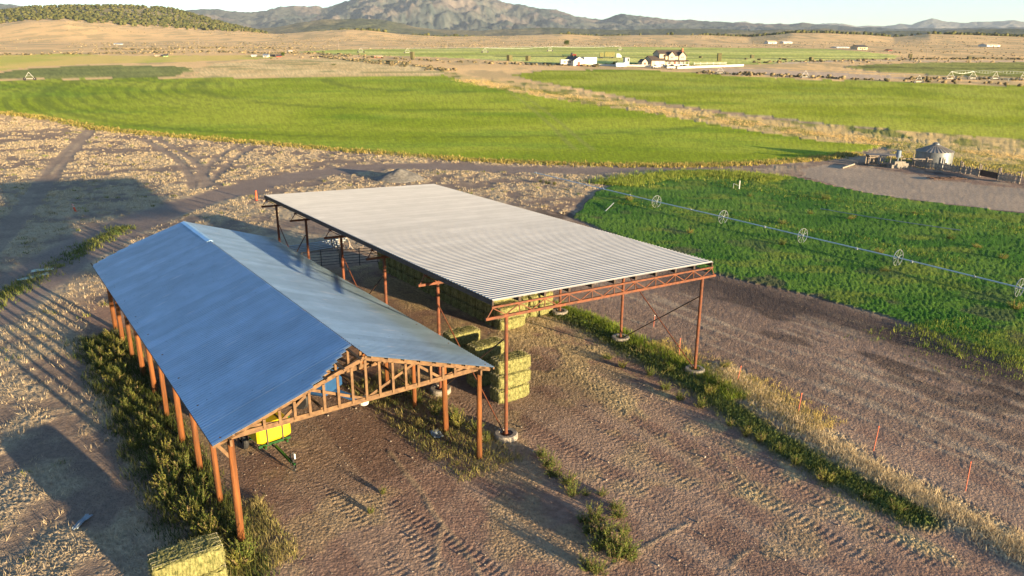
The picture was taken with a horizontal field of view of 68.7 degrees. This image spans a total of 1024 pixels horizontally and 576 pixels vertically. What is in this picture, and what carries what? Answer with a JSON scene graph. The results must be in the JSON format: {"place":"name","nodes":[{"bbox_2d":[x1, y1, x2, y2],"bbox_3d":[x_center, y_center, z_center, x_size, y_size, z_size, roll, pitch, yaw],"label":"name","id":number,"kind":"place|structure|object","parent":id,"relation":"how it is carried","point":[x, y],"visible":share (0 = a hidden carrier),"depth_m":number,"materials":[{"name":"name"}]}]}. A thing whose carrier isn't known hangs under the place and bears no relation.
{"place":"outdoors","nodes":[
{"label":"outdoors","id":0,"kind":"place"},
{"bbox_2d":[0,65,193,79],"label":"olive field","id":1,"kind":"structure","parent":0,"point":[98,72],"depth_m":341.78,"materials":[{"name":"plant"}]},
{"bbox_2d":[185,59,444,78],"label":"stubble field","id":2,"kind":"structure","parent":0,"point":[305,68],"depth_m":365.43,"materials":[{"name":"plant"}]},
{"bbox_2d":[0,164,672,326],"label":"dirt road","id":3,"kind":"structure","parent":0,"point":[143,221],"depth_m":97.22,"materials":[{"name":"soil"}]},
{"bbox_2d":[0,224,135,311],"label":"weeds","id":4,"kind":"object","parent":3,"relation":"on","point":[102,236],"visible":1,"depth_m":77.15,"materials":[{"name":"green plant"}]},
{"bbox_2d":[0,75,880,165],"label":"crop field","id":5,"kind":"structure","parent":0,"point":[441,115],"depth_m":208.69,"materials":[{"name":"plant"}]},
{"bbox_2d":[0,7,1023,575],"bbox_3d":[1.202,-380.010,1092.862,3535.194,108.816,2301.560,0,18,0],"label":"ground","id":6,"kind":"structure","parent":0,"point":[750,329],"depth_m":45.54,"materials":[{"name":"soil"}]},
{"bbox_2d":[114,384,142,398],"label":"weed bush","id":7,"kind":"object","parent":6,"relation":"on","point":[128,392],"visible":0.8,"depth_m":47.23,"materials":[{"name":"green plant"}]},
{"bbox_2d":[141,430,165,447],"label":"weed bush","id":8,"kind":"object","parent":6,"relation":"on","point":[153,441],"visible":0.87,"depth_m":41.37,"materials":[{"name":"green plant"}]},
{"bbox_2d":[140,448,171,470],"bbox_3d":[-18.581,9.045,39.281,1.498,1.007,1.354,-3,18,-11],"label":"weed bush","id":9,"kind":"object","parent":6,"relation":"on","point":[152,462],"visible":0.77,"depth_m":39.09,"materials":[{"name":"green plant"}]},
{"bbox_2d":[147,414,167,430],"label":"weed bush","id":10,"kind":"object","parent":6,"relation":"on","point":[156,425],"visible":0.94,"depth_m":43.32,"materials":[{"name":"green plant"}]},
{"bbox_2d":[151,438,172,456],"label":"weed bush","id":11,"kind":"object","parent":6,"relation":"on","point":[167,446],"visible":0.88,"depth_m":40.44,"materials":[{"name":"green plant"}]},
{"bbox_2d":[150,471,177,492],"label":"weed bush","id":12,"kind":"object","parent":6,"relation":"on","point":[168,482],"visible":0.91,"depth_m":37.17,"materials":[{"name":"green plant"}]},
{"bbox_2d":[155,453,172,473],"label":"weed bush","id":13,"kind":"object","parent":6,"relation":"on","point":[165,462],"visible":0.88,"depth_m":38.85,"materials":[{"name":"green plant"}]},
{"bbox_2d":[155,484,177,504],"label":"weed bush","id":14,"kind":"object","parent":6,"relation":"on","point":[167,495],"visible":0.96,"depth_m":36.16,"materials":[{"name":"green plant"}]},
{"bbox_2d":[157,460,180,482],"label":"weed bush","id":15,"kind":"object","parent":6,"relation":"on","point":[170,475],"visible":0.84,"depth_m":37.81,"materials":[{"name":"green plant"}]},
{"bbox_2d":[61,326,280,575],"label":"weeds","id":16,"kind":"object","parent":6,"relation":"on","point":[132,363],"visible":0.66,"depth_m":41.38,"materials":[{"name":"green plant"}]},
{"bbox_2d":[168,448,194,474],"bbox_3d":[-17.037,9.047,38.870,1.242,1.266,1.374,-4,18,-12],"label":"weed bush","id":17,"kind":"object","parent":6,"relation":"on","point":[184,465],"visible":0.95,"depth_m":38.78,"materials":[{"name":"green plant"}]},
{"bbox_2d":[170,495,199,515],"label":"weed bush","id":18,"kind":"object","parent":6,"relation":"on","point":[185,510],"visible":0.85,"depth_m":35.17,"materials":[{"name":"green plant"}]},
{"bbox_2d":[180,502,200,524],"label":"weed bush","id":19,"kind":"object","parent":6,"relation":"on","point":[192,515],"visible":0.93,"depth_m":34.70,"materials":[{"name":"green plant"}]},
{"bbox_2d":[183,472,205,486],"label":"weed bush","id":20,"kind":"object","parent":6,"relation":"on","point":[192,480],"visible":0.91,"depth_m":37.52,"materials":[{"name":"green plant"}]},
{"bbox_2d":[179,478,211,506],"bbox_3d":[-15.087,9.960,35.960,1.164,1.291,1.468,9,20,26],"label":"weed bush","id":21,"kind":"object","parent":6,"relation":"on","point":[201,500],"visible":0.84,"depth_m":35.91,"materials":[{"name":"green plant"}]},
{"bbox_2d":[191,507,220,531],"bbox_3d":[-13.927,10.651,34.076,1.151,1.119,1.373,5,18,15],"label":"weed bush","id":22,"kind":"object","parent":6,"relation":"on","point":[205,522],"visible":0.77,"depth_m":34.07,"materials":[{"name":"green plant"}]},
{"bbox_2d":[198,515,221,534],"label":"weed bush","id":23,"kind":"object","parent":6,"relation":"on","point":[212,527],"visible":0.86,"depth_m":33.67,"materials":[{"name":"green plant"}]},
{"bbox_2d":[199,558,228,575],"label":"hay bale","id":24,"kind":"object","parent":6,"relation":"on","point":[221,570],"visible":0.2,"depth_m":30.29},
{"bbox_2d":[146,532,226,575],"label":"hay bale","id":25,"kind":"object","parent":24,"relation":"on","point":[200,555],"visible":1,"depth_m":29.61},
{"bbox_2d":[221,511,248,538],"bbox_3d":[-12.490,10.719,33.835,1.288,1.144,1.021,-7,19,-21],"label":"weed bush","id":26,"kind":"object","parent":6,"relation":"on","point":[230,531],"visible":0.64,"depth_m":33.73,"materials":[{"name":"green plant"}]},
{"bbox_2d":[225,548,252,570],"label":"weed bush","id":27,"kind":"object","parent":6,"relation":"on","point":[237,562],"visible":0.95,"depth_m":31.59,"materials":[{"name":"green plant"}]},
{"bbox_2d":[223,529,260,560],"bbox_3d":[-11.537,11.131,32.152,1.427,1.382,1.132,0,18,-2],"label":"weed bush","id":28,"kind":"object","parent":6,"relation":"on","point":[248,544],"visible":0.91,"depth_m":32.19,"materials":[{"name":"green plant"}]},
{"bbox_2d":[184,488,304,575],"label":"dry grass","id":29,"kind":"structure","parent":6,"relation":"on","point":[255,529],"depth_m":33.81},
{"bbox_2d":[237,412,296,471],"bbox_3d":[-13.014,7.996,40.456,3.800,2.280,5.172,-15,23,-39],"label":"field sprayer","id":30,"kind":"object","parent":6,"relation":"on","point":[264,439],"visible":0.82,"depth_m":39.95,"materials":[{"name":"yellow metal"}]},
{"bbox_2d":[0,118,581,563],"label":"weeds","id":31,"kind":"object","parent":6,"relation":"on","point":[154,202],"visible":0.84,"depth_m":118.71,"materials":[{"name":"green plant"}]},
{"bbox_2d":[90,221,494,544],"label":"pole barn","id":32,"kind":"structure","parent":6,"relation":"on","point":[236,346],"depth_m":40.80,"materials":[{"name":"metal"}]},
{"bbox_2d":[0,114,625,575],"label":"dry grass","id":33,"kind":"structure","parent":6,"relation":"on","point":[116,176],"depth_m":123.56,"materials":[{"name":"plant"}]},
{"bbox_2d":[301,250,340,266],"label":"corral gate","id":34,"kind":"structure","parent":6,"relation":"on","point":[320,251],"depth_m":75.44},
{"bbox_2d":[291,367,368,408],"bbox_3d":[-11.102,5.755,46.053,4.612,3.200,2.640,6,19,19],"label":"blue implement","id":35,"kind":"object","parent":6,"relation":"on","point":[330,385],"visible":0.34,"depth_m":45.78,"materials":[{"name":"paint"}]},
{"bbox_2d":[340,248,377,266],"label":"corral gate","id":36,"kind":"structure","parent":6,"relation":"on","point":[359,254],"depth_m":76.30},
{"bbox_2d":[374,168,424,182],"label":"gravel pile","id":37,"kind":"object","parent":6,"relation":"on","point":[398,175],"visible":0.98,"depth_m":125.95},
{"bbox_2d":[0,110,863,167],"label":"dry grass","id":38,"kind":"structure","parent":6,"relation":"on","point":[839,155],"depth_m":154.41,"materials":[{"name":"plant"}]},
{"bbox_2d":[345,369,528,482],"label":"weeds","id":39,"kind":"object","parent":6,"relation":"on","point":[434,422],"visible":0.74,"depth_m":42.85,"materials":[{"name":"green plant"}]},
{"bbox_2d":[448,412,464,428],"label":"weed bush","id":40,"kind":"object","parent":6,"relation":"on","point":[456,424],"visible":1,"depth_m":43.71,"materials":[{"name":"green plant"}]},
{"bbox_2d":[465,371,491,387],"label":"hay bale","id":41,"kind":"object","parent":6,"relation":"on","point":[472,381],"visible":0.33,"depth_m":48.99},
{"bbox_2d":[474,353,502,373],"bbox_3d":[-1.675,4.839,49.442,2.782,1.263,1.678,-11,21,-32],"label":"hay bale","id":42,"kind":"object","parent":41,"relation":"on","point":[487,360],"visible":0.08,"depth_m":48.77},
{"bbox_2d":[466,337,503,359],"bbox_3d":[-1.670,3.926,49.117,2.789,1.257,1.665,-13,22,-36],"label":"hay bale","id":43,"kind":"object","parent":42,"relation":"on","point":[480,348],"visible":0.85,"depth_m":48.66},
{"bbox_2d":[261,184,715,442],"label":"hay barn","id":44,"kind":"structure","parent":6,"relation":"on","point":[488,251],"depth_m":52.06,"materials":[{"name":"grey metal"}]},
{"bbox_2d":[484,313,493,326],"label":"hay bale","id":45,"kind":"object","parent":6,"relation":"on","point":[490,323],"visible":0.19,"depth_m":59.84},
{"bbox_2d":[484,299,514,314],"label":"hay bale","id":46,"kind":"object","parent":45,"relation":"on","point":[487,307],"visible":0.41,"depth_m":59.70},
{"bbox_2d":[492,314,524,330],"bbox_3d":[-0.206,2.639,59.670,2.823,1.272,1.667,-12,21,-34],"label":"hay bale","id":47,"kind":"object","parent":6,"relation":"on","point":[515,322],"visible":0.68,"depth_m":59.13},
{"bbox_2d":[493,300,524,318],"bbox_3d":[-0.192,1.714,59.372,2.849,1.270,1.678,-12,21,-35],"label":"hay bale","id":48,"kind":"object","parent":47,"relation":"on","point":[505,309],"visible":0.52,"depth_m":58.84},
{"bbox_2d":[489,383,529,404],"bbox_3d":[-0.140,6.487,47.503,2.789,1.257,1.665,-12,21,-35],"label":"hay bale","id":49,"kind":"object","parent":6,"relation":"on","point":[519,391],"visible":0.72,"depth_m":46.93},
{"bbox_2d":[490,368,530,390],"bbox_3d":[-0.086,5.553,47.203,2.823,1.272,1.667,-12,21,-33],"label":"hay bale","id":50,"kind":"object","parent":49,"relation":"on","point":[517,378],"visible":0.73,"depth_m":46.66},
{"bbox_2d":[490,350,531,374],"bbox_3d":[-0.074,4.624,46.899,2.849,1.270,1.678,-11,21,-31],"label":"hay bale","id":51,"kind":"object","parent":50,"relation":"on","point":[518,360],"visible":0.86,"depth_m":46.48},
{"bbox_2d":[0,4,1023,36],"bbox_3d":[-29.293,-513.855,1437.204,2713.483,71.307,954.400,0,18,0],"label":"trees","id":52,"kind":"object","parent":6,"relation":"on","point":[94,16],"visible":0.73,"depth_m":1361.41,"materials":[{"name":"green plant"}]},
{"bbox_2d":[0,46,1023,86],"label":"sagebrush","id":53,"kind":"object","parent":6,"relation":"on","point":[750,73],"visible":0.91,"depth_m":421.04,"materials":[{"name":"green plant"}]},
{"bbox_2d":[0,20,1023,63],"bbox_3d":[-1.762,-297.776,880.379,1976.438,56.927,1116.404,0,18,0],"label":"sagebrush","id":54,"kind":"object","parent":6,"relation":"on","point":[295,50],"visible":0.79,"depth_m":772.23,"materials":[{"name":"green plant"}]},
{"bbox_2d":[526,302,552,316],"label":"hay bale","id":55,"kind":"object","parent":6,"relation":"on","point":[539,313],"visible":0.55,"depth_m":62.14},
{"bbox_2d":[526,291,553,305],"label":"hay bale","id":56,"kind":"object","parent":55,"relation":"on","point":[535,303],"visible":0.41,"depth_m":61.70},
{"bbox_2d":[538,450,561,468],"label":"weed bush","id":57,"kind":"object","parent":6,"relation":"on","point":[545,464],"visible":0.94,"depth_m":39.58,"materials":[{"name":"green plant"}]},
{"bbox_2d":[543,462,564,477],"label":"weed bush","id":58,"kind":"object","parent":6,"relation":"on","point":[550,473],"visible":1,"depth_m":38.70,"materials":[{"name":"green plant"}]},
{"bbox_2d":[557,470,577,485],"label":"weed bush","id":59,"kind":"object","parent":6,"relation":"on","point":[566,480],"visible":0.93,"depth_m":38.01,"materials":[{"name":"green plant"}]},
{"bbox_2d":[559,479,585,496],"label":"weed bush","id":60,"kind":"object","parent":6,"relation":"on","point":[572,491],"visible":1,"depth_m":37.11,"materials":[{"name":"green plant"}]},
{"bbox_2d":[565,56,596,65],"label":"white barn","id":61,"kind":"structure","parent":6,"relation":"on","point":[578,61],"depth_m":404.19,"materials":[{"name":"paint"}]},
{"bbox_2d":[576,517,599,534],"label":"weed bush","id":62,"kind":"object","parent":6,"relation":"on","point":[585,531],"visible":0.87,"depth_m":34.16,"materials":[{"name":"green plant"}]},
{"bbox_2d":[578,551,598,571],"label":"weed bush","id":63,"kind":"object","parent":6,"relation":"on","point":[586,564],"visible":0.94,"depth_m":31.85,"materials":[{"name":"green plant"}]},
{"bbox_2d":[584,528,611,551],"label":"weed bush","id":64,"kind":"object","parent":6,"relation":"on","point":[598,545],"visible":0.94,"depth_m":33.10,"materials":[{"name":"green plant"}]},
{"bbox_2d":[585,500,610,522],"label":"weed bush","id":65,"kind":"object","parent":6,"relation":"on","point":[593,514],"visible":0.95,"depth_m":35.05,"materials":[{"name":"green plant"}]},
{"bbox_2d":[587,557,609,575],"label":"weed bush","id":66,"kind":"object","parent":6,"relation":"on","point":[596,567],"visible":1,"depth_m":31.52,"materials":[{"name":"green plant"}]},
{"bbox_2d":[589,516,619,536],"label":"weed bush","id":67,"kind":"object","parent":6,"relation":"on","point":[602,529],"visible":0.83,"depth_m":33.94,"materials":[{"name":"green plant"}]},
{"bbox_2d":[595,525,627,548],"bbox_3d":[4.390,11.052,33.237,1.437,1.015,1.714,-16,23,-41],"label":"weed bush","id":68,"kind":"object","parent":6,"relation":"on","point":[609,540],"visible":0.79,"depth_m":33.23,"materials":[{"name":"green plant"}]},
{"bbox_2d":[606,502,629,519],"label":"weed bush","id":69,"kind":"object","parent":6,"relation":"on","point":[616,514],"visible":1,"depth_m":35.32,"materials":[{"name":"green plant"}]},
{"bbox_2d":[601,531,635,562],"bbox_3d":[4.462,11.338,32.383,1.246,0.984,1.379,-13,22,-35],"label":"weed bush","id":70,"kind":"object","parent":6,"relation":"on","point":[618,554],"visible":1,"depth_m":32.41,"materials":[{"name":"green plant"}]},
{"bbox_2d":[609,532,642,552],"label":"weed bush","id":71,"kind":"object","parent":6,"relation":"on","point":[625,540],"visible":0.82,"depth_m":32.95,"materials":[{"name":"green plant"}]},
{"bbox_2d":[618,542,642,561],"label":"weed bush","id":72,"kind":"object","parent":6,"relation":"on","point":[630,558],"visible":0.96,"depth_m":32.43,"materials":[{"name":"green plant"}]},
{"bbox_2d":[551,300,754,400],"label":"weeds","id":73,"kind":"object","parent":6,"relation":"on","point":[611,326],"visible":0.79,"depth_m":54.64,"materials":[{"name":"green plant"}]},
{"bbox_2d":[677,64,743,68],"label":"white fence","id":74,"kind":"object","parent":6,"relation":"on","point":[682,67],"visible":1,"depth_m":394.73,"materials":[{"name":"paint"}]},
{"bbox_2d":[631,337,846,433],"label":"dry grass","id":75,"kind":"structure","parent":6,"relation":"on","point":[775,395],"depth_m":48.17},
{"bbox_2d":[454,79,1023,161],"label":"dry grass","id":76,"kind":"structure","parent":6,"relation":"on","point":[726,123],"depth_m":201.88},
{"bbox_2d":[542,307,938,532],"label":"weeds","id":77,"kind":"object","parent":6,"relation":"on","point":[783,437],"visible":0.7,"depth_m":42.17,"materials":[{"name":"green plant"}]},
{"bbox_2d":[588,225,1023,476],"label":"dry grass","id":78,"kind":"structure","parent":6,"relation":"on","point":[832,359],"depth_m":53.34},
{"bbox_2d":[814,467,835,482],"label":"weed bush","id":79,"kind":"object","parent":6,"relation":"on","point":[823,478],"visible":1,"depth_m":38.35,"materials":[{"name":"green plant"}]},
{"bbox_2d":[706,366,1023,563],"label":"dry grass","id":80,"kind":"structure","parent":6,"relation":"on","point":[884,472],"depth_m":38.84,"materials":[{"name":"plant"}]},
{"bbox_2d":[886,495,908,513],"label":"weed bush","id":81,"kind":"object","parent":6,"relation":"on","point":[896,507],"visible":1,"depth_m":35.85,"materials":[{"name":"green plant"}]},
{"bbox_2d":[865,153,932,165],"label":"loafing shed","id":82,"kind":"structure","parent":6,"relation":"on","point":[871,158],"depth_m":145.08,"materials":[{"name":"brown metal"}]},
{"bbox_2d":[891,161,908,167],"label":"concrete block","id":83,"kind":"object","parent":6,"relation":"on","point":[900,164],"depth_m":141.80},
{"bbox_2d":[925,157,943,170],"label":"corral fence","id":84,"kind":"object","parent":6,"relation":"on","point":[937,166],"visible":1,"depth_m":140.28,"materials":[{"name":"grey wood"}]},
{"bbox_2d":[915,142,954,167],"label":"grain bin","id":85,"kind":"object","parent":6,"relation":"on","point":[937,152],"visible":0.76,"depth_m":143.02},
{"bbox_2d":[880,148,1023,176],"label":"dry grass","id":86,"kind":"structure","parent":6,"relation":"on","point":[903,153],"depth_m":147.87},
{"bbox_2d":[942,159,961,172],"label":"corral fence","id":87,"kind":"object","parent":6,"relation":"on","point":[948,167],"visible":1,"depth_m":138.03,"materials":[{"name":"grey wood"}]},
{"bbox_2d":[960,162,980,176],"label":"corral fence","id":88,"kind":"object","parent":6,"relation":"on","point":[976,172],"visible":1,"depth_m":134.64,"materials":[{"name":"grey wood"}]},
{"bbox_2d":[979,165,999,180],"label":"corral fence","id":89,"kind":"object","parent":6,"relation":"on","point":[989,174],"visible":1,"depth_m":130.80,"materials":[{"name":"brown metal"}]},
{"bbox_2d":[998,167,1022,183],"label":"corral fence","id":90,"kind":"object","parent":6,"relation":"on","point":[1005,177],"visible":1,"depth_m":127.42,"materials":[{"name":"grey wood"}]},
{"bbox_2d":[0,0,1023,31],"bbox_3d":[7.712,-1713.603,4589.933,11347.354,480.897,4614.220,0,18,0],"label":"mountains","id":91,"kind":"structure","parent":0,"point":[477,15],"depth_m":5381.01,"materials":[{"name":"stone"}]},
{"bbox_2d":[0,0,1023,25],"label":"sky","id":92,"kind":"structure","parent":0,"point":[849,12],"materials":[{"name":"white"}]},
{"bbox_2d":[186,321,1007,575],"bbox_3d":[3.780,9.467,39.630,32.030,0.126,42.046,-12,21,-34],"label":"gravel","id":93,"kind":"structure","parent":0,"point":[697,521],"depth_m":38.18,"materials":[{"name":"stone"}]},
{"bbox_2d":[299,47,901,65],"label":"hay field","id":94,"kind":"structure","parent":0,"point":[732,56],"depth_m":531.06,"materials":[{"name":"plant"}]},
{"bbox_2d":[357,46,622,52],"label":"pivot","id":95,"kind":"object","parent":94,"relation":"on","point":[462,47],"visible":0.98,"depth_m":534.58,"materials":[{"name":"white paint"}]},
{"bbox_2d":[599,52,621,57],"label":"hay truck","id":96,"kind":"object","parent":94,"relation":"on","point":[609,54],"visible":1,"depth_m":474.19,"materials":[{"name":"white paint"}]},
{"bbox_2d":[645,48,688,65],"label":"farmhouse","id":97,"kind":"object","parent":94,"relation":"on","point":[670,57],"visible":0.93,"depth_m":404.01,"materials":[{"name":"beige"}]},
{"bbox_2d":[257,18,1023,36],"bbox_3d":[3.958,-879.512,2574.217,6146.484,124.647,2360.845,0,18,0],"label":"hills","id":98,"kind":"structure","parent":0,"point":[359,23],"depth_m":2954.25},
{"bbox_2d":[512,70,1023,139],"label":"crop field","id":99,"kind":"structure","parent":0,"point":[974,112],"depth_m":256.52,"materials":[{"name":"plant"}]},
{"bbox_2d":[714,67,1022,82],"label":"pivot","id":100,"kind":"object","parent":99,"relation":"on","point":[914,81],"visible":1,"depth_m":319.18,"materials":[{"name":"white paint"}]},
{"bbox_2d":[574,169,1023,358],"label":"pasture","id":101,"kind":"structure","parent":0,"point":[905,291],"depth_m":86.04,"materials":[{"name":"plant"}]},
{"bbox_2d":[580,166,790,187],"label":"weeds","id":102,"kind":"object","parent":101,"relation":"on","point":[630,179],"visible":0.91,"depth_m":130.16,"materials":[{"name":"green plant"}]},
{"bbox_2d":[534,172,1023,296],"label":"wheel line","id":103,"kind":"object","parent":101,"relation":"on","point":[911,261],"visible":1,"depth_m":83.82,"materials":[{"name":"metal"}]},
{"bbox_2d":[617,199,967,265],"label":"weeds","id":104,"kind":"object","parent":101,"relation":"on","point":[630,200],"visible":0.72,"depth_m":90.68,"materials":[{"name":"green plant"}]},
{"bbox_2d":[592,171,1023,358],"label":"weeds","id":105,"kind":"object","parent":101,"relation":"on","point":[843,290],"visible":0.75,"depth_m":100.68,"materials":[{"name":"green plant"}]},
{"bbox_2d":[702,178,1023,234],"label":"weeds","id":106,"kind":"object","parent":101,"relation":"on","point":[863,206],"visible":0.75,"depth_m":110.12,"materials":[{"name":"green plant"}]},
{"bbox_2d":[820,208,960,230],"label":"poly pipe","id":107,"kind":"object","parent":101,"relation":"on","point":[891,220],"visible":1,"depth_m":96.89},
{"bbox_2d":[844,316,1023,381],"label":"weeds","id":108,"kind":"object","parent":101,"relation":"on","point":[944,341],"visible":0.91,"depth_m":56.14,"materials":[{"name":"green plant"}]},
{"bbox_2d":[734,18,1023,28],"bbox_3d":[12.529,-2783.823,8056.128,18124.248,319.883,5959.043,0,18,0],"label":"mountains","id":109,"kind":"structure","parent":0,"point":[932,23],"depth_m":8575.84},
{"bbox_2d":[800,165,1023,212],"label":"dirt lot","id":110,"kind":"structure","parent":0,"point":[891,184],"depth_m":121.90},
{"bbox_2d":[847,62,1023,78],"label":"olive field","id":111,"kind":"structure","parent":0,"point":[957,69],"depth_m":386.64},
{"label":"hay bale","id":112,"kind":"object","parent":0,"visible":0},
{"bbox_2d":[443,325,480,345],"bbox_3d":[-3.428,3.253,51.200,2.827,1.266,1.676,-11,21,-33],"label":"hay bale","id":113,"kind":"object","parent":112,"relation":"on","point":[465,335],"visible":0.73,"depth_m":50.78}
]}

